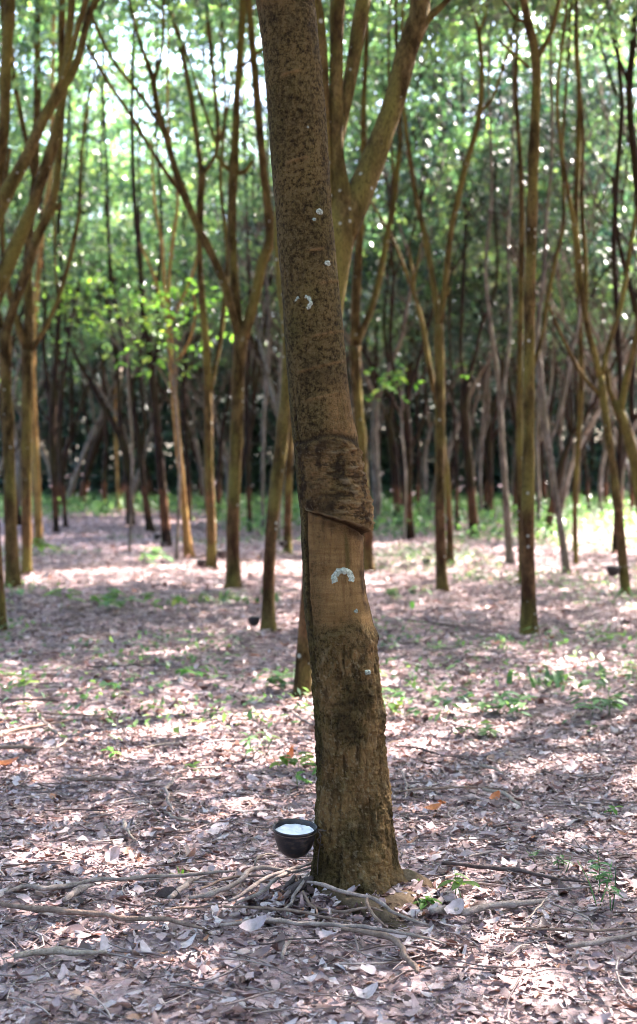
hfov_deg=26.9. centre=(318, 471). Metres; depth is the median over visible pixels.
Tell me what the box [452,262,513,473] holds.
rubber tree
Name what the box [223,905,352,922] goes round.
fallen stick
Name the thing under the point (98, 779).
fallen stick
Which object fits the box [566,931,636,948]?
fallen stick
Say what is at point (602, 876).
seedling
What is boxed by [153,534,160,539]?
latex cup
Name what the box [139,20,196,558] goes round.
rubber tree
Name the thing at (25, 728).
fallen stick
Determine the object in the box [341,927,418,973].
surface root
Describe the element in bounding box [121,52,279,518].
rubber tree
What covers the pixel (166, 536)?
rubber tree
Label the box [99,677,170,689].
seedling
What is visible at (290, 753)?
fallen leaf
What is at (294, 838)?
latex cup
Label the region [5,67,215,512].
rubber tree
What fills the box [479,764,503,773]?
fallen stick
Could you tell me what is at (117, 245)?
rubber tree
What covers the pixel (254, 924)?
fallen leaf
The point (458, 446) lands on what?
rubber tree
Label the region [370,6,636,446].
rubber tree
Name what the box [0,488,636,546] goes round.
undergrowth
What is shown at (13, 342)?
rubber tree
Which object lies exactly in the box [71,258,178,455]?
rubber tree
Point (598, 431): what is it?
rubber tree
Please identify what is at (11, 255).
rubber tree
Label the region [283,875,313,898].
surface root
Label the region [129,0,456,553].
rubber tree
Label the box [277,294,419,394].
rubber tree
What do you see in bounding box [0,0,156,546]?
rubber tree
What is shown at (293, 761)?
seedling
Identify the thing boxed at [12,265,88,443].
rubber tree
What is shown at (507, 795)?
fallen stick
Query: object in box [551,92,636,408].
rubber tree
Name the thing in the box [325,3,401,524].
rubber tree
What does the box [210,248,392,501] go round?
rubber tree
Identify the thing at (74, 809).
fallen stick
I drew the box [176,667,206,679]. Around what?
seedling
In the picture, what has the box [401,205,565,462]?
rubber tree
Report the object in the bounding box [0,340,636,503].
shrub belt
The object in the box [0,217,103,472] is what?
rubber tree
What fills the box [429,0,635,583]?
rubber tree
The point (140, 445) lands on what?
rubber tree
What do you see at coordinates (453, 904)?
fallen leaf
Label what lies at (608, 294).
rubber tree
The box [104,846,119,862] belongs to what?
fallen leaf
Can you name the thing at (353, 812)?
rubber tree
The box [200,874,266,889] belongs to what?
surface root
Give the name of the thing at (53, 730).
fallen stick
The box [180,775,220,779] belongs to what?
fallen stick
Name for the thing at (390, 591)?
seedling
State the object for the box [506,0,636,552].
rubber tree
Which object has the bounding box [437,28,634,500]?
rubber tree
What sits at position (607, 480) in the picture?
rubber tree
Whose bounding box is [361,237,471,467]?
rubber tree
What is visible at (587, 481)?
rubber tree
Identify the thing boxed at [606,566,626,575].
latex cup
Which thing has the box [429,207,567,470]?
rubber tree
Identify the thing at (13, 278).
rubber tree
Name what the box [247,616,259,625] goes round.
latex cup
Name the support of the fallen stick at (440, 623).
on the ground at (570, 1012)
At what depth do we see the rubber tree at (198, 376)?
57.80 m
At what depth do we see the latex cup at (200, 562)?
18.94 m
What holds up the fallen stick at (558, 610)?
on the ground at (570, 1012)
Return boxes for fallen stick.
[0,698,60,701]
[0,718,72,736]
[0,744,43,749]
[0,902,204,929]
[1,712,115,715]
[4,870,234,893]
[13,946,106,958]
[34,708,67,752]
[44,808,106,810]
[62,884,94,902]
[66,777,129,780]
[88,664,183,667]
[122,819,136,840]
[137,778,164,782]
[143,742,178,747]
[163,774,182,811]
[164,811,195,822]
[164,903,214,909]
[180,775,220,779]
[220,918,445,944]
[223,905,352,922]
[254,853,276,865]
[259,937,325,944]
[281,935,292,959]
[283,692,311,700]
[290,710,313,724]
[365,897,388,928]
[394,744,470,761]
[394,766,407,798]
[394,786,507,792]
[403,618,482,629]
[441,861,590,882]
[468,850,519,857]
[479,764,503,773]
[482,788,521,806]
[497,944,529,958]
[508,927,636,932]
[524,896,551,919]
[539,609,580,612]
[550,902,594,929]
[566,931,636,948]
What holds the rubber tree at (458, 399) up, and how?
on the ground at (570, 1012)
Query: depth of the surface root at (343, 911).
4.04 m
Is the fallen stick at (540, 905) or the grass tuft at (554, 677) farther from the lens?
the grass tuft at (554, 677)
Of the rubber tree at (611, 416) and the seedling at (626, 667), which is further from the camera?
the rubber tree at (611, 416)
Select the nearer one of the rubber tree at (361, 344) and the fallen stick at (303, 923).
the fallen stick at (303, 923)
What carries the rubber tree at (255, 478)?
on the ground at (570, 1012)
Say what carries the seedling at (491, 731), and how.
on the ground at (570, 1012)
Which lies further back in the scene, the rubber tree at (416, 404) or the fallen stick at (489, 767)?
the rubber tree at (416, 404)
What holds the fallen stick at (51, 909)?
on the ground at (570, 1012)
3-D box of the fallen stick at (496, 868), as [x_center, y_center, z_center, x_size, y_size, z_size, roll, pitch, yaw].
[0.659,1.342,4.466,0.513,0.018,0.042,0,0,25]
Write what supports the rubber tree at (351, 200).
on the ground at (570, 1012)
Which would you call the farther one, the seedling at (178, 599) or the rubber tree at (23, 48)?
the rubber tree at (23, 48)
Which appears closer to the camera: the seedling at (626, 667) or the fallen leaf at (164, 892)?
the fallen leaf at (164, 892)
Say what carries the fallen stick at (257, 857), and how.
on the ground at (570, 1012)
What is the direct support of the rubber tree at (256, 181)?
on the ground at (570, 1012)
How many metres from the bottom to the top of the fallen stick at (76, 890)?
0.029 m
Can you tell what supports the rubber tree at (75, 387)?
on the ground at (570, 1012)
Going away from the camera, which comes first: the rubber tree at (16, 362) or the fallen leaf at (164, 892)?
the fallen leaf at (164, 892)
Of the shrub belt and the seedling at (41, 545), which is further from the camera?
the shrub belt
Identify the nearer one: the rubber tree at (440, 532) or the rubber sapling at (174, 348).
the rubber tree at (440, 532)
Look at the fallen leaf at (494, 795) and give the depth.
5.49 m
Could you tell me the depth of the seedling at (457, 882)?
4.24 m
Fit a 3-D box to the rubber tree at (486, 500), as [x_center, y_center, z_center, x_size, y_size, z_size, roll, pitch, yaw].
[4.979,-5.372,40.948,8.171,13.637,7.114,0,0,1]
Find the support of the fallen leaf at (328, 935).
on the ground at (570, 1012)
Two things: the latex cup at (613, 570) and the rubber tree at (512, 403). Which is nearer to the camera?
the latex cup at (613, 570)
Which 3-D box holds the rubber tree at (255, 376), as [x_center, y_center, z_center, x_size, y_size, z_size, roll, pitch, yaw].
[-1.153,-5.700,34.090,7.428,14.294,5.801,0,0,20]
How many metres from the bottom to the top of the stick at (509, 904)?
0.029 m
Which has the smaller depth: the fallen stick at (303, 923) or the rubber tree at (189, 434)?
the fallen stick at (303, 923)
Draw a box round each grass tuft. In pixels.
[166,587,285,604]
[506,662,606,691]
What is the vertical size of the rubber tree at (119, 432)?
16.078 m
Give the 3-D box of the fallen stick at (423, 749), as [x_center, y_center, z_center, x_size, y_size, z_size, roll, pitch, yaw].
[0.543,1.342,6.366,0.022,0.020,0.510,0,0,-42]
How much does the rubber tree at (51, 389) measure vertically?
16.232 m
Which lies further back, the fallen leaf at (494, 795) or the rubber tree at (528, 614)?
the rubber tree at (528, 614)
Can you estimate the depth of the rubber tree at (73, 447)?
55.17 m
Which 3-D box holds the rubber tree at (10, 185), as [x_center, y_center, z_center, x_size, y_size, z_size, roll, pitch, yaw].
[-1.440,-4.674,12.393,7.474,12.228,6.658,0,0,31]
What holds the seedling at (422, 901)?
on the ground at (570, 1012)
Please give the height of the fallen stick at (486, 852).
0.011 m
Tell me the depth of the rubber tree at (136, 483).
50.97 m
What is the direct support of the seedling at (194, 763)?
on the ground at (570, 1012)
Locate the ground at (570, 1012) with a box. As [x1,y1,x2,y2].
[0,478,636,1023]
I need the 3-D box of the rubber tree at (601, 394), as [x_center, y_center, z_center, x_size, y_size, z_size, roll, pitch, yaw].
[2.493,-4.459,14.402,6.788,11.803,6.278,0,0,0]
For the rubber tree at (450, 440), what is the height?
14.148 m
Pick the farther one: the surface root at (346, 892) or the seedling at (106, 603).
the seedling at (106, 603)
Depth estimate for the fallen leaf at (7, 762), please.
6.09 m
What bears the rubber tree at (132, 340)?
on the ground at (570, 1012)
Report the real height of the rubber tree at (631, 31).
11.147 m
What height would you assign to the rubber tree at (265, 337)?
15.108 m
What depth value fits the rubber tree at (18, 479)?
38.00 m
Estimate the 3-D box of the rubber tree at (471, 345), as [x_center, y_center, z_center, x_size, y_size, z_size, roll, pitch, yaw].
[2.982,-5.700,34.690,6.512,14.257,6.944,0,0,0]
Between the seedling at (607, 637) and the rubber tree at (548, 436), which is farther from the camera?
the rubber tree at (548, 436)
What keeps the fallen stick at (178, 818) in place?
on the ground at (570, 1012)
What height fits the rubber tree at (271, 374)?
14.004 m
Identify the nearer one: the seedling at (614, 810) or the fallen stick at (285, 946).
the fallen stick at (285, 946)
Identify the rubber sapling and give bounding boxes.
[34,264,160,552]
[83,266,241,558]
[112,269,120,510]
[362,363,473,541]
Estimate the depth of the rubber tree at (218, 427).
41.34 m
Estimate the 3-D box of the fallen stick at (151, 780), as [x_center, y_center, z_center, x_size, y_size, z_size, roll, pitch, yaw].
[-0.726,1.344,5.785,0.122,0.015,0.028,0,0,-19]
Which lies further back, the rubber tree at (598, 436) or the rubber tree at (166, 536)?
the rubber tree at (598, 436)
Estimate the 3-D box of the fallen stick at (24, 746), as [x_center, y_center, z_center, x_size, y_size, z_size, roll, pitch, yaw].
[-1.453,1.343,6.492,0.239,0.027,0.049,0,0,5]
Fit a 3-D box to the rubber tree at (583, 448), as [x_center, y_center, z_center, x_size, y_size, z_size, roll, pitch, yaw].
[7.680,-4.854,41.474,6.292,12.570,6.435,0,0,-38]
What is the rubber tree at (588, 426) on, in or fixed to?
on the ground at (570, 1012)
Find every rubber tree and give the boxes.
[0,0,89,304]
[0,0,99,630]
[0,0,125,574]
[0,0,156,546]
[0,0,260,587]
[0,6,114,260]
[0,18,130,525]
[0,28,116,516]
[0,119,68,321]
[0,148,72,461]
[0,200,51,326]
[0,201,69,337]
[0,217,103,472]
[0,220,64,458]
[1,128,121,482]
[3,194,138,484]
[4,64,190,512]
[5,1,238,531]
[5,15,225,524]
[5,63,88,250]
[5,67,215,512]
[6,88,150,510]
[10,84,242,515]
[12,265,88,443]
[15,0,148,532]
[15,5,124,527]
[16,1,58,25]
[17,91,191,512]
[33,186,200,504]
[37,225,137,486]
[39,210,153,503]
[45,0,346,568]
[51,103,275,506]
[56,0,273,589]
[57,0,202,546]
[70,110,216,509]
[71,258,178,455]
[74,188,241,502]
[78,15,271,521]
[99,312,231,461]
[101,131,253,506]
[116,121,280,512]
[119,185,246,501]
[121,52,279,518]
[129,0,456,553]
[131,199,255,495]
[134,10,372,479]
[139,0,431,539]
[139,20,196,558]
[142,196,260,455]
[152,0,347,533]
[171,0,629,573]
[177,119,406,394]
[190,306,278,497]
[192,0,572,529]
[193,5,252,531]
[204,129,352,372]
[205,167,372,454]
[210,39,415,375]
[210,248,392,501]
[211,130,279,459]
[212,309,280,497]
[240,134,442,511]
[256,0,433,930]
[259,210,290,632]
[271,43,472,517]
[275,170,420,418]
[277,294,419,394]
[292,0,450,698]
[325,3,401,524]
[326,3,560,539]
[342,23,556,514]
[343,50,524,504]
[343,101,440,462]
[344,70,633,519]
[345,0,573,591]
[345,69,516,520]
[345,282,494,499]
[346,206,469,506]
[350,2,596,531]
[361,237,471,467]
[362,317,455,490]
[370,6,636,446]
[371,0,580,538]
[371,201,454,563]
[371,255,459,480]
[374,0,627,563]
[378,72,592,516]
[379,34,607,519]
[384,0,636,595]
[397,164,509,505]
[398,36,610,523]
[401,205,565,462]
[404,0,636,537]
[410,1,636,527]
[416,321,515,472]
[425,351,490,471]
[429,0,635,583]
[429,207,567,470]
[435,72,610,514]
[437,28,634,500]
[443,162,608,508]
[447,5,636,524]
[448,161,556,508]
[450,0,636,572]
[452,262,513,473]
[456,0,628,564]
[475,115,630,516]
[495,307,574,503]
[498,0,560,635]
[498,206,613,504]
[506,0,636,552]
[508,0,636,319]
[517,3,636,530]
[521,1,636,523]
[525,48,636,519]
[529,0,636,259]
[540,137,632,515]
[544,279,636,483]
[545,307,636,451]
[548,309,628,502]
[550,327,636,481]
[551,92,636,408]
[551,322,636,466]
[560,167,632,508]
[568,147,631,515]
[601,318,636,511]
[602,1,636,37]
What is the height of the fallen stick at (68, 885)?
0.030 m
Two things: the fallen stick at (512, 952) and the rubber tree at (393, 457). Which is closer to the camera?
the fallen stick at (512, 952)
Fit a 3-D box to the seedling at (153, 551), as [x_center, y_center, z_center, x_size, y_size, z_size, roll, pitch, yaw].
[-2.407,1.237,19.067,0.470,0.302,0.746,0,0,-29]
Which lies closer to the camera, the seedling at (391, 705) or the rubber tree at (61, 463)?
the seedling at (391, 705)
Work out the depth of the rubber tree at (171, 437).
61.24 m
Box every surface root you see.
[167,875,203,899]
[188,865,291,899]
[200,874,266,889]
[228,863,310,901]
[234,866,310,905]
[274,888,382,913]
[280,872,309,911]
[283,875,295,889]
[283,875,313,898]
[301,890,317,913]
[307,881,427,925]
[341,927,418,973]
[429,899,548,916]
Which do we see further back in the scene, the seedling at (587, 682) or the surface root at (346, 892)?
the seedling at (587, 682)
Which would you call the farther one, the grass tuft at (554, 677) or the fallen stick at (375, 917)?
the grass tuft at (554, 677)
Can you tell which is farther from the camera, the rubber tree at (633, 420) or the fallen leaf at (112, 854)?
the rubber tree at (633, 420)
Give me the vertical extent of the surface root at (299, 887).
0.069 m
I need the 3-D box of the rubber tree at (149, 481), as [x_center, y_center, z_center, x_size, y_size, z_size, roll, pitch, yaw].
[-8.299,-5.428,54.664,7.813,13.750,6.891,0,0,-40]
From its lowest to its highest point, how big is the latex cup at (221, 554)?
0.129 m
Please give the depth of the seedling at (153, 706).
7.43 m
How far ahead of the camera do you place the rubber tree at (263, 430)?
29.60 m
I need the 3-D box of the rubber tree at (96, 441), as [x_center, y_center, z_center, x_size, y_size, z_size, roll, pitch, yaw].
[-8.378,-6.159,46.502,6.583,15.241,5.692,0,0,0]
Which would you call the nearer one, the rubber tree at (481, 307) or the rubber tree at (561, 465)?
the rubber tree at (561, 465)
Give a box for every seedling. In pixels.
[5,674,38,696]
[10,589,144,612]
[32,538,60,551]
[43,587,186,613]
[98,705,163,724]
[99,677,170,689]
[101,747,121,757]
[139,546,172,566]
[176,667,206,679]
[183,761,200,771]
[238,732,279,759]
[265,671,294,688]
[269,751,313,771]
[295,763,316,785]
[381,683,451,718]
[384,585,432,603]
[384,700,405,714]
[413,895,441,909]
[425,645,444,653]
[437,869,479,897]
[454,724,499,739]
[457,688,531,717]
[493,673,633,716]
[526,850,573,872]
[566,672,626,717]
[577,850,622,910]
[595,665,636,690]
[596,633,623,643]
[604,805,622,814]
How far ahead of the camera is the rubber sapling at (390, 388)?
25.99 m
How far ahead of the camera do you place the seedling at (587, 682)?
7.72 m
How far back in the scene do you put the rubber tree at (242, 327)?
15.54 m
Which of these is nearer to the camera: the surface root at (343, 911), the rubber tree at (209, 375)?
the surface root at (343, 911)
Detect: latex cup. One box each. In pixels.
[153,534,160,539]
[159,542,170,547]
[196,559,205,567]
[217,550,225,558]
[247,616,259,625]
[273,819,325,874]
[279,541,289,546]
[421,558,435,565]
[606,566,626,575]
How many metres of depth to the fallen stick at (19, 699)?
7.86 m
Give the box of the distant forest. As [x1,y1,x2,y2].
[0,94,636,498]
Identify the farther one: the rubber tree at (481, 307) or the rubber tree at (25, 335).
the rubber tree at (481, 307)
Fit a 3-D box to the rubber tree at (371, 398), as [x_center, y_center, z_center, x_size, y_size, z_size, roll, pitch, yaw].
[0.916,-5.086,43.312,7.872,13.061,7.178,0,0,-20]
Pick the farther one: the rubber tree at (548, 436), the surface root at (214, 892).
the rubber tree at (548, 436)
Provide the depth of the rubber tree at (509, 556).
19.73 m
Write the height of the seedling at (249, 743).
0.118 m
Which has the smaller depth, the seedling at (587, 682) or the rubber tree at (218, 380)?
the seedling at (587, 682)
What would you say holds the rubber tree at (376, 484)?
on the ground at (570, 1012)
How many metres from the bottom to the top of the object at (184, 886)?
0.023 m
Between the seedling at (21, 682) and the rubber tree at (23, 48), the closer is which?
the seedling at (21, 682)
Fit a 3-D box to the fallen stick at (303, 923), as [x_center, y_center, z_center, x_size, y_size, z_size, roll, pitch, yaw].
[0.046,1.337,3.896,0.674,0.024,0.091,0,0,14]
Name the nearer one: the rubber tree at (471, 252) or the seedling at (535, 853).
the seedling at (535, 853)
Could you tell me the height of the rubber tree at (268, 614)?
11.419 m
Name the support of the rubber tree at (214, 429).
on the ground at (570, 1012)
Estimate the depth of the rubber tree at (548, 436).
17.89 m
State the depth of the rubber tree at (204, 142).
27.22 m
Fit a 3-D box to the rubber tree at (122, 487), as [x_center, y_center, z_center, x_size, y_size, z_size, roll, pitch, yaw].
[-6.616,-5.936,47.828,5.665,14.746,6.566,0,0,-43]
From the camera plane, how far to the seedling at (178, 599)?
13.04 m
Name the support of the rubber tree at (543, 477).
on the ground at (570, 1012)
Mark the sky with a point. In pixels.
(164, 56)
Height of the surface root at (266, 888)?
0.053 m
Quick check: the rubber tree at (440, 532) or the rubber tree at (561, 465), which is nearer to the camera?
the rubber tree at (440, 532)
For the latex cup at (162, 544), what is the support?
on the ground at (570, 1012)
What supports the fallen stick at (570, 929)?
on the ground at (570, 1012)
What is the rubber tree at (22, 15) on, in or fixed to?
on the ground at (570, 1012)
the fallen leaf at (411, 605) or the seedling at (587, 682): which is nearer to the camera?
the seedling at (587, 682)
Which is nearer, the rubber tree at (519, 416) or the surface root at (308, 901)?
the surface root at (308, 901)
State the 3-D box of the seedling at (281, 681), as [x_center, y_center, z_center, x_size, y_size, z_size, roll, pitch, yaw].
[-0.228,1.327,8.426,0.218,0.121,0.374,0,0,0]
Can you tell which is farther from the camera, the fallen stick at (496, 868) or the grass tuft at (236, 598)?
the grass tuft at (236, 598)
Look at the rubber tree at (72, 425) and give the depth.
40.53 m
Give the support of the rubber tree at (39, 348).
on the ground at (570, 1012)
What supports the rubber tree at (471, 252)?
on the ground at (570, 1012)
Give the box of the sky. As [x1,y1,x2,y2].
[0,0,636,472]
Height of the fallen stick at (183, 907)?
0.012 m
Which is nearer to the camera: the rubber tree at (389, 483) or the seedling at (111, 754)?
the seedling at (111, 754)
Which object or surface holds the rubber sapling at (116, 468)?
on the ground at (570, 1012)
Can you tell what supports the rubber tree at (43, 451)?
on the ground at (570, 1012)
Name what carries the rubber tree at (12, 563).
on the ground at (570, 1012)
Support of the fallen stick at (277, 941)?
on the ground at (570, 1012)
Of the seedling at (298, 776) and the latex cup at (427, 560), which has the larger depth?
the latex cup at (427, 560)
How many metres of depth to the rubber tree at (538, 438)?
32.55 m
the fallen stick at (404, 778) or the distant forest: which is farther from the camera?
the distant forest
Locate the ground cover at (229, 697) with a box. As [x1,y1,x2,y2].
[0,533,636,739]
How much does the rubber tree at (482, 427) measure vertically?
13.848 m
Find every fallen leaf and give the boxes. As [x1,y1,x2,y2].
[0,756,18,764]
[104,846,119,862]
[154,886,180,898]
[239,915,266,931]
[285,746,293,760]
[318,929,336,939]
[409,601,414,608]
[424,803,441,809]
[444,898,463,914]
[489,790,499,799]
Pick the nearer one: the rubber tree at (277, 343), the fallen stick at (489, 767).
the fallen stick at (489, 767)
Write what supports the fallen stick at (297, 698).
on the ground at (570, 1012)
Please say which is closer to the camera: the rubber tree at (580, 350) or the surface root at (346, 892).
the surface root at (346, 892)
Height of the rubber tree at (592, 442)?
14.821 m
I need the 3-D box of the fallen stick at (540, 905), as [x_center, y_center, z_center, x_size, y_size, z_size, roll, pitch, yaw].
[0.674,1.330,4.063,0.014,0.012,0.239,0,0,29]
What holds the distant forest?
on the ground at (570, 1012)
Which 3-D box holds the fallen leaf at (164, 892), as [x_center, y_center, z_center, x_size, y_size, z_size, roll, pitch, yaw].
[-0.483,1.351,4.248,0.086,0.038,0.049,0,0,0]
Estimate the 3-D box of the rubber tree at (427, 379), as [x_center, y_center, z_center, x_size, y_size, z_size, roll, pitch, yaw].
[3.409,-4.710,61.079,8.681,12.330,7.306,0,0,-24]
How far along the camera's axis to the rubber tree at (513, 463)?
48.76 m
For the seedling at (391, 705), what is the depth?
7.49 m
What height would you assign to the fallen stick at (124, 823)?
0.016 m
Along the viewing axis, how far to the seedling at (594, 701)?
7.49 m
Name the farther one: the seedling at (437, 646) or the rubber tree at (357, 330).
the rubber tree at (357, 330)
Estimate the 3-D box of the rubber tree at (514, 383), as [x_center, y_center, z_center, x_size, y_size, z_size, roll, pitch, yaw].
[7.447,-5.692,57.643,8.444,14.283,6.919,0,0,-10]
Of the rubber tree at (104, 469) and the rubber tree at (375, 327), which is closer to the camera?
the rubber tree at (375, 327)
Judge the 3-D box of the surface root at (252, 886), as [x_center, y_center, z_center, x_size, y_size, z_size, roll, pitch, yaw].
[-0.160,1.325,4.307,0.337,0.064,0.038,0,0,-39]
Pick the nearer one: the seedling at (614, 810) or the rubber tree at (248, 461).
the seedling at (614, 810)
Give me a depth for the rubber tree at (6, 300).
38.43 m
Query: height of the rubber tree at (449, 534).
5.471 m
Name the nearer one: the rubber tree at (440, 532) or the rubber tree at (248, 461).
the rubber tree at (440, 532)
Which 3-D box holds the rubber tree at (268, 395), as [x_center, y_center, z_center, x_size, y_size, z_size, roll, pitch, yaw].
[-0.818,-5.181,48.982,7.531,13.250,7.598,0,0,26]
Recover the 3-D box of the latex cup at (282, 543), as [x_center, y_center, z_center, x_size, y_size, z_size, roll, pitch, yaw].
[-0.561,1.198,22.000,0.200,0.093,0.130,0,0,0]
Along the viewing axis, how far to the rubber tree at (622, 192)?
23.14 m
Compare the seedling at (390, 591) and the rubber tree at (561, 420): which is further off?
the rubber tree at (561, 420)
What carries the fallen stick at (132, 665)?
on the ground at (570, 1012)
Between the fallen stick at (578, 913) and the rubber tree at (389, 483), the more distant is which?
the rubber tree at (389, 483)
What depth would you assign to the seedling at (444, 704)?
7.41 m
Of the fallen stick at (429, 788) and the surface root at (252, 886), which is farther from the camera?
the fallen stick at (429, 788)
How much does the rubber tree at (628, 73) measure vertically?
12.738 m
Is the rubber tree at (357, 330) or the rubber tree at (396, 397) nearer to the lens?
the rubber tree at (357, 330)
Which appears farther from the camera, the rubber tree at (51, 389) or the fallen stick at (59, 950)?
the rubber tree at (51, 389)
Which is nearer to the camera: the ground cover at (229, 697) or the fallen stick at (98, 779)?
the fallen stick at (98, 779)
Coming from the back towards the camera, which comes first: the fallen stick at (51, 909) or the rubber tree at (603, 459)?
the rubber tree at (603, 459)
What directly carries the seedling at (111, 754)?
on the ground at (570, 1012)
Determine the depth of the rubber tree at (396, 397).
60.89 m
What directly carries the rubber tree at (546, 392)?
on the ground at (570, 1012)
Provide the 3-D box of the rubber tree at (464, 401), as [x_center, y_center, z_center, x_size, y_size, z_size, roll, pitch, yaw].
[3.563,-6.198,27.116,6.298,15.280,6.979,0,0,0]
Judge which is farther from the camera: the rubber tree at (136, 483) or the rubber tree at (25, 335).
the rubber tree at (136, 483)
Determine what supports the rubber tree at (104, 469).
on the ground at (570, 1012)
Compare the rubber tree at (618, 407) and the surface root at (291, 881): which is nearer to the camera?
the surface root at (291, 881)
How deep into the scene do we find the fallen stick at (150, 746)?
6.53 m
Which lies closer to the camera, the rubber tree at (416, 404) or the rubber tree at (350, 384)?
the rubber tree at (416, 404)
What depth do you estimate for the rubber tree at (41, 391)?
54.76 m
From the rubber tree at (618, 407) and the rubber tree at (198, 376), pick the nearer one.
the rubber tree at (618, 407)
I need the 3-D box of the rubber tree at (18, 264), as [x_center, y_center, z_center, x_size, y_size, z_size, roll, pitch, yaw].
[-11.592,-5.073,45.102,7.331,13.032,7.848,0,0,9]
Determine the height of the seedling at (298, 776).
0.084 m
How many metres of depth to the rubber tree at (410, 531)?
26.44 m
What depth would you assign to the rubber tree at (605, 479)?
41.40 m
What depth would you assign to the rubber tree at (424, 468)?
50.55 m
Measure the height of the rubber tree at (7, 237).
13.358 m
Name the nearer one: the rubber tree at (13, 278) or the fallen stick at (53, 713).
the fallen stick at (53, 713)
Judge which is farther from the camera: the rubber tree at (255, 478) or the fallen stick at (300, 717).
the rubber tree at (255, 478)
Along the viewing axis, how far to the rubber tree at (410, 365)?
39.16 m
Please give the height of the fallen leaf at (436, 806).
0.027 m
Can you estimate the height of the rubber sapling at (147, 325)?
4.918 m
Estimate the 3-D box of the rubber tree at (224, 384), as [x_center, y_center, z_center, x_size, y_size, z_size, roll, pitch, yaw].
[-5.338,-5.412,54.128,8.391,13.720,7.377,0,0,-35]
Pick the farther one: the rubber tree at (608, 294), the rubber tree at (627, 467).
the rubber tree at (627, 467)
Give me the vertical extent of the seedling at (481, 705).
0.119 m
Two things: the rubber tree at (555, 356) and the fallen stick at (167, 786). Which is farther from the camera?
the rubber tree at (555, 356)
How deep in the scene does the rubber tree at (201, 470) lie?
47.58 m

